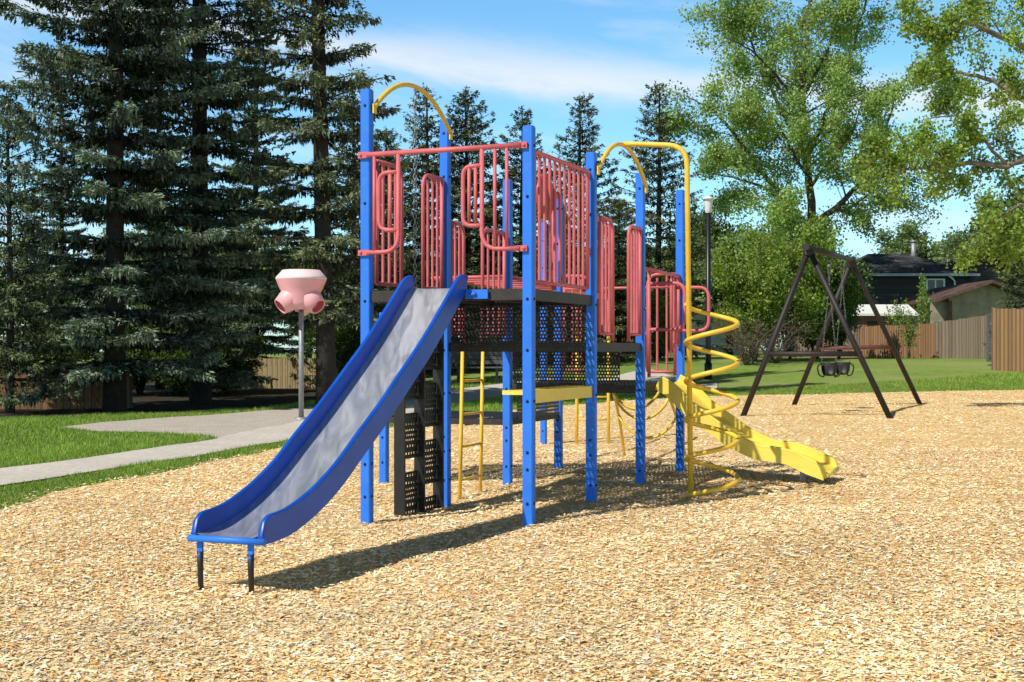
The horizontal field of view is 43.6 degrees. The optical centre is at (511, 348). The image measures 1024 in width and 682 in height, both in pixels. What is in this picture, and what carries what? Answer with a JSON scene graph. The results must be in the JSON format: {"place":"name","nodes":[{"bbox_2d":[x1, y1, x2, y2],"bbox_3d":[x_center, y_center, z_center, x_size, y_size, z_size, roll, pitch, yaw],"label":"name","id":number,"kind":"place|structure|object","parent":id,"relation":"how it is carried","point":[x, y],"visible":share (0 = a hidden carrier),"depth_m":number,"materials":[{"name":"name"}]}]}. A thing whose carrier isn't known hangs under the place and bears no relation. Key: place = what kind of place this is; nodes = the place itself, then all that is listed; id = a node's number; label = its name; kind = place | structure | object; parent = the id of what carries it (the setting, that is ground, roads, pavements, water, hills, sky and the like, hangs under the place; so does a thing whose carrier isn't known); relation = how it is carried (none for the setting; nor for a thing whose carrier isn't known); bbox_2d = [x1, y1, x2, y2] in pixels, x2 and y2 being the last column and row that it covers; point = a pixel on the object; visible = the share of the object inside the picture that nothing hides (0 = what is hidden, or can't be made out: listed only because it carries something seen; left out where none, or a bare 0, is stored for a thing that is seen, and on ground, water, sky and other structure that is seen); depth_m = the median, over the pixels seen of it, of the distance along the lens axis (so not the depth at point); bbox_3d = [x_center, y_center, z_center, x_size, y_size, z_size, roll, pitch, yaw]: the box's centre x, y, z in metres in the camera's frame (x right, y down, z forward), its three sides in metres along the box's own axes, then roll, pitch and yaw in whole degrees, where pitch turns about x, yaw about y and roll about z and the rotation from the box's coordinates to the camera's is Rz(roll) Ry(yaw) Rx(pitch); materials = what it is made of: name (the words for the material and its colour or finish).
{"place":"outdoors","nodes":[
{"label":"outdoors","id":0,"kind":"place"},
{"bbox_2d":[0,377,315,417],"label":"shaded soil","id":1,"kind":"structure","parent":0,"point":[147,400],"depth_m":30.12,"materials":[{"name":"brown soil"}]},
{"bbox_2d":[0,335,53,386],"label":"shaded shrub","id":2,"kind":"object","parent":1,"relation":"on","point":[24,362],"visible":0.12,"depth_m":29.92,"materials":[{"name":"green plant"}]},
{"bbox_2d":[0,214,80,366],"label":"spruce tree","id":3,"kind":"object","parent":1,"relation":"on","point":[40,335],"visible":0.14,"depth_m":30.93,"materials":[{"name":"green plant"}]},
{"bbox_2d":[0,90,82,412],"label":"spruce tree","id":4,"kind":"object","parent":1,"relation":"on","point":[9,398],"visible":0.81,"depth_m":24.91,"materials":[{"name":"green plant"}]},
{"bbox_2d":[1,324,101,365],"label":"shaded shrub","id":5,"kind":"object","parent":1,"relation":"on","point":[83,356],"visible":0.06,"depth_m":33.47,"materials":[{"name":"green plant"}]},
{"bbox_2d":[27,30,97,360],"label":"spruce tree","id":6,"kind":"object","parent":1,"relation":"on","point":[62,223],"visible":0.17,"depth_m":35.89,"materials":[{"name":"green plant"}]},
{"bbox_2d":[0,367,132,408],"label":"wooden fence","id":7,"kind":"object","parent":1,"relation":"on","point":[91,397],"visible":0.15,"depth_m":26.97,"materials":[{"name":"brown wood"}]},
{"bbox_2d":[88,320,181,393],"bbox_3d":[-9.795,0.120,33.476,2.663,2.264,2.519,0,0,37],"label":"shaded shrub","id":8,"kind":"object","parent":1,"relation":"on","point":[139,385],"visible":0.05,"depth_m":33.26,"materials":[{"name":"green plant"}]},
{"bbox_2d":[0,0,275,410],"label":"blue spruce","id":9,"kind":"object","parent":1,"relation":"on","point":[113,91],"visible":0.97,"depth_m":26.04,"materials":[{"name":"green plant"}]},
{"bbox_2d":[91,5,218,389],"bbox_3d":[-9.941,-5.420,35.949,3.930,13.489,3.586,0,0,8],"label":"spruce tree","id":10,"kind":"object","parent":1,"relation":"on","point":[137,235],"visible":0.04,"depth_m":35.79,"materials":[{"name":"green plant"}]},
{"bbox_2d":[126,345,236,395],"bbox_3d":[-8.416,0.453,32.424,2.519,1.598,2.663,0,0,29],"label":"shaded shrub","id":11,"kind":"object","parent":1,"relation":"on","point":[178,386],"visible":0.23,"depth_m":32.08,"materials":[{"name":"green plant"}]},
{"bbox_2d":[87,0,309,403],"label":"spruce tree","id":12,"kind":"object","parent":1,"relation":"on","point":[200,123],"visible":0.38,"depth_m":28.70,"materials":[{"name":"green plant"}]},
{"bbox_2d":[154,222,252,395],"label":"spruce tree","id":13,"kind":"object","parent":1,"relation":"on","point":[223,387],"visible":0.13,"depth_m":32.99,"materials":[{"name":"green plant"}]},
{"bbox_2d":[214,322,273,391],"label":"shaded shrub","id":14,"kind":"object","parent":1,"relation":"on","point":[247,366],"visible":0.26,"depth_m":34.43,"materials":[{"name":"green plant"}]},
{"bbox_2d":[210,0,311,375],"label":"spruce tree","id":15,"kind":"object","parent":1,"relation":"on","point":[255,110],"visible":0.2,"depth_m":43.72,"materials":[{"name":"green plant"}]},
{"bbox_2d":[234,357,315,388],"bbox_3d":[-6.594,0.733,36.551,2.874,1.003,0.138,0,0,0],"label":"wooden fence","id":16,"kind":"object","parent":1,"relation":"on","point":[281,369],"visible":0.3,"depth_m":36.49,"materials":[{"name":"brown wood"}]},
{"bbox_2d":[297,322,360,375],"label":"shaded shrub","id":17,"kind":"object","parent":1,"relation":"on","point":[347,342],"visible":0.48,"depth_m":33.38,"materials":[{"name":"green plant"}]},
{"bbox_2d":[276,95,431,387],"bbox_3d":[-4.434,-3.016,37.200,4.558,8.793,4.630,0,0,18],"label":"spruce tree","id":18,"kind":"object","parent":1,"relation":"on","point":[355,279],"visible":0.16,"depth_m":36.69,"materials":[{"name":"green plant"}]},
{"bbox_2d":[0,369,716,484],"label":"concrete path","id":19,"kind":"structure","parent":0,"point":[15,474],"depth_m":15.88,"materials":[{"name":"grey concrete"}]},
{"bbox_2d":[0,390,1023,681],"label":"playground chips","id":20,"kind":"object","parent":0,"point":[826,428],"visible":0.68,"depth_m":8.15,"materials":[{"name":"beige wood"}]},
{"bbox_2d":[187,82,839,592],"bbox_3d":[0.721,-0.253,11.633,4.205,3.642,10.539,0,0,19],"label":"play structure","id":21,"kind":"object","parent":20,"relation":"on","point":[299,480],"visible":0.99,"depth_m":10.15,"materials":[{"name":"blue metal"}]},
{"bbox_2d":[740,243,921,417],"bbox_3d":[6.793,-0.272,26.460,2.794,3.376,6.899,0,0,22],"label":"swing frame","id":22,"kind":"object","parent":20,"relation":"on","point":[810,251],"visible":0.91,"depth_m":23.84,"materials":[{"name":"brown metal"}]},
{"bbox_2d":[817,256,841,377],"bbox_3d":[6.304,-0.631,25.440,0.368,2.414,0.346,0,0,-17],"label":"baby swing","id":23,"kind":"object","parent":22,"relation":"hanging from","point":[828,369],"visible":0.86,"depth_m":25.40,"materials":[{"name":"black rubber"}]},
{"bbox_2d":[834,260,853,375],"bbox_3d":[6.856,-0.634,26.560,0.368,2.420,0.346,0,0,-17],"label":"baby swing","id":24,"kind":"object","parent":22,"relation":"hanging from","point":[845,366],"visible":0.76,"depth_m":26.48,"materials":[{"name":"black rubber"}]},
{"bbox_2d":[0,350,1023,509],"bbox_3d":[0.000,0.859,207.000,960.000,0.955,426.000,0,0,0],"label":"lawn","id":25,"kind":"structure","parent":0,"point":[780,374],"depth_m":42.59,"materials":[{"name":"green plant"}]},
{"bbox_2d":[0,256,44,335],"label":"leafy tree","id":26,"kind":"object","parent":25,"relation":"on","point":[4,276],"visible":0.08,"depth_m":93.97,"materials":[{"name":"green plant"}]},
{"bbox_2d":[0,273,93,329],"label":"leafy tree","id":27,"kind":"object","parent":25,"relation":"on","point":[68,302],"visible":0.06,"depth_m":96.26,"materials":[{"name":"green plant"}]},
{"bbox_2d":[54,273,130,359],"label":"leafy tree","id":28,"kind":"object","parent":25,"relation":"on","point":[93,304],"visible":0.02,"depth_m":99.22,"materials":[{"name":"green plant"}]},
{"bbox_2d":[88,219,191,309],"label":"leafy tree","id":29,"kind":"object","parent":25,"relation":"on","point":[131,259],"visible":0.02,"depth_m":73.47,"materials":[{"name":"green plant"}]},
{"bbox_2d":[63,405,314,437],"bbox_3d":[-4.946,1.251,25.345,3.526,0.046,14.258,0,0,7],"label":"gravel apron","id":30,"kind":"object","parent":25,"relation":"on","point":[220,425],"visible":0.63,"depth_m":21.59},
{"bbox_2d":[274,269,326,418],"bbox_3d":[-3.778,-0.026,22.961,0.918,2.762,0.950,0,0,0],"label":"funnel ball goal","id":31,"kind":"object","parent":30,"relation":"on","point":[301,290],"visible":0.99,"depth_m":22.66,"materials":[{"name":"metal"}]},
{"bbox_2d":[175,255,259,328],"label":"leafy tree","id":32,"kind":"object","parent":25,"relation":"on","point":[226,300],"visible":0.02,"depth_m":76.32,"materials":[{"name":"green plant"}]},
{"bbox_2d":[214,237,293,334],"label":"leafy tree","id":33,"kind":"object","parent":25,"relation":"on","point":[268,282],"visible":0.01,"depth_m":78.80,"materials":[{"name":"green plant"}]},
{"bbox_2d":[270,236,341,359],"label":"leafy tree","id":34,"kind":"object","parent":25,"relation":"on","point":[292,266],"visible":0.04,"depth_m":82.03,"materials":[{"name":"green plant"}]},
{"bbox_2d":[224,0,415,405],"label":"spruce tree","id":35,"kind":"object","parent":25,"relation":"on","point":[316,250],"visible":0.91,"depth_m":26.98,"materials":[{"name":"green plant"}]},
{"bbox_2d":[333,269,407,326],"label":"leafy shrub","id":36,"kind":"object","parent":25,"relation":"on","point":[359,285],"visible":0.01,"depth_m":47.48,"materials":[{"name":"green plant"}]},
{"bbox_2d":[314,127,468,373],"bbox_3d":[-4.523,-3.173,42.932,5.598,8.714,5.511,0,0,-29],"label":"spruce tree","id":37,"kind":"object","parent":25,"relation":"on","point":[390,147],"visible":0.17,"depth_m":42.81,"materials":[{"name":"green plant"}]},
{"bbox_2d":[379,82,496,371],"bbox_3d":[-3.208,-4.133,44.925,6.314,10.488,5.706,0,0,4],"label":"spruce tree","id":38,"kind":"object","parent":25,"relation":"on","point":[420,132],"visible":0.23,"depth_m":44.75,"materials":[{"name":"green plant"}]},
{"bbox_2d":[418,243,516,312],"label":"leafy tree","id":39,"kind":"object","parent":25,"relation":"on","point":[461,265],"visible":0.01,"depth_m":90.67,"materials":[{"name":"green plant"}]},
{"bbox_2d":[451,311,501,371],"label":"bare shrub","id":40,"kind":"object","parent":25,"relation":"on","point":[472,355],"visible":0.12,"depth_m":43.86,"materials":[{"name":"green plant"}]},
{"bbox_2d":[451,352,502,383],"bbox_3d":[-1.040,0.573,38.845,1.664,1.010,0.590,0,0,0],"label":"park bench","id":41,"kind":"object","parent":25,"relation":"on","point":[496,361],"visible":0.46,"depth_m":39.02,"materials":[{"name":"black paint"}]},
{"bbox_2d":[397,85,566,373],"bbox_3d":[-1.320,-4.225,45.832,6.752,10.511,6.647,0,0,14],"label":"spruce tree","id":42,"kind":"object","parent":25,"relation":"on","point":[465,135],"visible":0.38,"depth_m":45.69,"materials":[{"name":"green plant"}]},
{"bbox_2d":[452,204,514,359],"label":"spruce tree","id":43,"kind":"object","parent":25,"relation":"on","point":[490,240],"visible":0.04,"depth_m":51.89,"materials":[{"name":"green plant"}]},
{"bbox_2d":[466,307,553,368],"bbox_3d":[0.003,-0.420,45.035,3.552,2.782,3.126,0,0,-38],"label":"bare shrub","id":44,"kind":"object","parent":25,"relation":"on","point":[513,339],"visible":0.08,"depth_m":44.82,"materials":[{"name":"green plant"}]},
{"bbox_2d":[472,105,585,359],"bbox_3d":[0.502,-4.170,47.939,5.423,9.967,6.000,0,0,-26],"label":"spruce tree","id":45,"kind":"object","parent":25,"relation":"on","point":[521,124],"visible":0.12,"depth_m":47.80,"materials":[{"name":"green plant"}]},
{"bbox_2d":[536,211,597,356],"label":"spruce tree","id":46,"kind":"object","parent":25,"relation":"on","point":[567,271],"visible":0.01,"depth_m":49.71,"materials":[{"name":"green plant"}]},
{"bbox_2d":[515,92,660,363],"bbox_3d":[2.703,-4.333,47.091,6.187,10.277,5.592,0,0,-5],"label":"spruce tree","id":47,"kind":"object","parent":25,"relation":"on","point":[580,131],"visible":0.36,"depth_m":46.80,"materials":[{"name":"green plant"}]},
{"bbox_2d":[604,255,626,334],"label":"leafy tree","id":48,"kind":"object","parent":25,"relation":"on","point":[621,309],"visible":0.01,"depth_m":99.83,"materials":[{"name":"green plant"}]},
{"bbox_2d":[585,198,669,360],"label":"spruce tree","id":49,"kind":"object","parent":25,"relation":"on","point":[619,297],"visible":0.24,"depth_m":49.81,"materials":[{"name":"green plant"}]},
{"bbox_2d":[599,336,672,356],"bbox_3d":[5.993,-0.091,62.051,4.647,1.147,0.138,0,0,0],"label":"wooden fence","id":50,"kind":"object","parent":25,"relation":"on","point":[670,354],"depth_m":61.98,"materials":[{"name":"brown wood"}]},
{"bbox_2d":[604,81,730,357],"bbox_3d":[6.036,-5.319,53.847,7.265,12.068,6.566,0,0,-36],"label":"spruce tree","id":51,"kind":"object","parent":25,"relation":"on","point":[660,130],"visible":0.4,"depth_m":53.72,"materials":[{"name":"green plant"}]},
{"bbox_2d":[645,289,692,358],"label":"leafy shrub","id":52,"kind":"object","parent":25,"relation":"on","point":[661,315],"visible":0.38,"depth_m":49.75,"materials":[{"name":"green plant"}]},
{"bbox_2d":[615,227,732,321],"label":"leafy tree","id":53,"kind":"object","parent":25,"relation":"on","point":[700,276],"visible":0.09,"depth_m":74.08,"materials":[{"name":"green plant"}]},
{"bbox_2d":[645,251,743,354],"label":"bush","id":54,"kind":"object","parent":25,"relation":"on","point":[702,341],"depth_m":78.00,"materials":[{"name":"green plant"}]},
{"bbox_2d":[702,196,713,379],"bbox_3d":[6.133,-1.860,40.000,0.405,5.826,0.405,0,0,0],"label":"lamp post","id":55,"kind":"object","parent":25,"relation":"on","point":[708,201],"visible":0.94,"depth_m":39.93,"materials":[{"name":"black metal"}]},
{"bbox_2d":[667,191,749,248],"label":"leafy tree","id":56,"kind":"object","parent":25,"relation":"on","point":[717,232],"visible":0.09,"depth_m":90.52,"materials":[{"name":"green plant"}]},
{"bbox_2d":[693,228,773,354],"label":"leafy tree","id":57,"kind":"object","parent":25,"relation":"on","point":[721,296],"visible":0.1,"depth_m":77.47,"materials":[{"name":"green plant"}]},
{"bbox_2d":[700,307,800,365],"bbox_3d":[8.435,-0.386,45.963,3.269,2.403,3.714,0,0,44],"label":"bare shrub","id":58,"kind":"object","parent":25,"relation":"on","point":[748,353],"visible":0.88,"depth_m":45.83,"materials":[{"name":"green plant"}]},
{"bbox_2d":[702,240,802,361],"bbox_3d":[8.992,-1.740,47.799,3.691,4.568,4.634,0,0,15],"label":"leafy shrub","id":59,"kind":"object","parent":25,"relation":"on","point":[763,294],"visible":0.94,"depth_m":47.15,"materials":[{"name":"green plant"}]},
{"bbox_2d":[721,310,821,362],"bbox_3d":[9.684,-0.348,47.017,3.714,2.150,3.269,0,0,20],"label":"bare shrub","id":60,"kind":"object","parent":25,"relation":"on","point":[771,358],"visible":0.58,"depth_m":46.75,"materials":[{"name":"green plant"}]},
{"bbox_2d":[737,213,805,348],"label":"leafy tree","id":61,"kind":"object","parent":25,"relation":"on","point":[743,231],"visible":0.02,"depth_m":83.67,"materials":[{"name":"green plant"}]},
{"bbox_2d":[730,212,863,358],"bbox_3d":[11.112,-2.397,49.920,5.375,5.803,4.281,0,0,8],"label":"leafy shrub","id":62,"kind":"object","parent":25,"relation":"on","point":[812,291],"visible":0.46,"depth_m":49.09,"materials":[{"name":"green plant"}]},
{"bbox_2d":[649,0,948,308],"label":"poplar tree","id":63,"kind":"object","parent":25,"relation":"on","point":[742,159],"visible":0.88,"depth_m":63.67,"materials":[{"name":"green plant"}]},
{"bbox_2d":[793,324,861,357],"bbox_3d":[14.010,-0.290,57.039,3.251,1.544,0.138,0,0,39],"label":"wooden fence","id":64,"kind":"object","parent":25,"relation":"on","point":[856,337],"visible":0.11,"depth_m":56.56,"materials":[{"name":"brown wood"}]},
{"bbox_2d":[783,238,878,358],"bbox_3d":[12.290,-1.958,51.612,4.167,4.995,3.942,0,0,-6],"label":"leafy shrub","id":65,"kind":"object","parent":25,"relation":"on","point":[850,291],"visible":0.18,"depth_m":50.79,"materials":[{"name":"green plant"}]},
{"bbox_2d":[825,261,867,357],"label":"leafy shrub","id":66,"kind":"object","parent":25,"relation":"on","point":[852,324],"visible":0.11,"depth_m":52.25,"materials":[{"name":"green plant"}]},
{"bbox_2d":[853,304,918,325],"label":"garden shed","id":67,"kind":"structure","parent":25,"relation":"on","point":[866,317],"depth_m":58.50,"materials":[{"name":"white paint"}]},
{"bbox_2d":[867,321,904,325],"bbox_3d":[17.082,-0.436,58.500,1.716,1.625,0.040,0,0,0],"label":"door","id":68,"kind":"structure","parent":67,"relation":"in","point":[869,323],"depth_m":58.47,"materials":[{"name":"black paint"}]},
{"bbox_2d":[860,323,934,357],"bbox_3d":[16.259,-0.286,54.023,0.137,1.540,4.556,0,0,-26],"label":"wooden fence","id":69,"kind":"object","parent":25,"relation":"on","point":[874,335],"visible":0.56,"depth_m":53.87,"materials":[{"name":"brown wood"}]},
{"bbox_2d":[884,298,913,325],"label":"young tree","id":70,"kind":"object","parent":25,"relation":"on","point":[890,318],"visible":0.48,"depth_m":56.98,"materials":[{"name":"green plant"}]},
{"bbox_2d":[895,306,921,358],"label":"vine shrub","id":71,"kind":"object","parent":25,"relation":"on","point":[908,335],"visible":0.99,"depth_m":50.96,"materials":[{"name":"green plant"}]},
{"bbox_2d":[866,216,978,261],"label":"leafy tree","id":72,"kind":"object","parent":25,"relation":"on","point":[907,233],"visible":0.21,"depth_m":83.05,"materials":[{"name":"green plant"}]},
{"bbox_2d":[913,269,934,323],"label":"young tree","id":73,"kind":"object","parent":25,"relation":"on","point":[921,305],"visible":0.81,"depth_m":56.97,"materials":[{"name":"green plant"}]},
{"bbox_2d":[835,0,1023,314],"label":"leafy tree","id":74,"kind":"object","parent":25,"relation":"on","point":[948,98],"visible":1,"depth_m":25.82,"materials":[{"name":"green plant"}]},
{"bbox_2d":[850,240,1011,303],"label":"dark house","id":75,"kind":"structure","parent":25,"relation":"on","point":[896,278],"depth_m":74.07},
{"bbox_2d":[926,279,944,289],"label":"window","id":76,"kind":"structure","parent":75,"relation":"in","point":[932,283],"depth_m":73.99,"materials":[{"name":"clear glass"}]},
{"bbox_2d":[889,280,1023,324],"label":"stucco garage","id":77,"kind":"structure","parent":25,"relation":"on","point":[966,300],"depth_m":62.00,"materials":[{"name":"brown"}]},
{"bbox_2d":[934,316,985,358],"bbox_3d":[18.026,-0.438,51.288,2.287,1.860,0.134,0,0,43],"label":"wooden fence","id":78,"kind":"object","parent":25,"relation":"on","point":[963,338],"visible":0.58,"depth_m":51.23,"materials":[{"name":"brown wood"}]},
{"bbox_2d":[931,206,1009,283],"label":"leafy tree","id":79,"kind":"object","parent":25,"relation":"on","point":[956,231],"depth_m":86.91,"materials":[{"name":"green plant"}]},
{"bbox_2d":[986,313,990,361],"bbox_3d":[17.976,-0.374,48.122,0.212,1.900,0.486,0,0,41],"label":"gate post","id":80,"kind":"object","parent":25,"relation":"on","point":[988,334],"visible":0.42,"depth_m":47.93,"materials":[{"name":"black paint"}]},
{"bbox_2d":[960,168,1023,285],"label":"leafy tree","id":81,"kind":"object","parent":25,"relation":"on","point":[1012,199],"visible":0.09,"depth_m":81.39,"materials":[{"name":"green plant"}]},
{"bbox_2d":[982,254,1023,365],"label":"spruce tree","id":82,"kind":"object","parent":25,"relation":"on","point":[1013,279],"visible":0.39,"depth_m":44.91,"materials":[{"name":"green plant"}]},
{"bbox_2d":[991,307,1023,371],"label":"wooden fence","id":83,"kind":"object","parent":25,"relation":"on","point":[1007,339],"visible":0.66,"depth_m":43.09,"materials":[{"name":"brown wood"}]},
{"bbox_2d":[0,0,1023,351],"label":"sky","id":84,"kind":"structure","parent":0,"point":[537,55],"materials":[{"name":"blue"}]}
]}

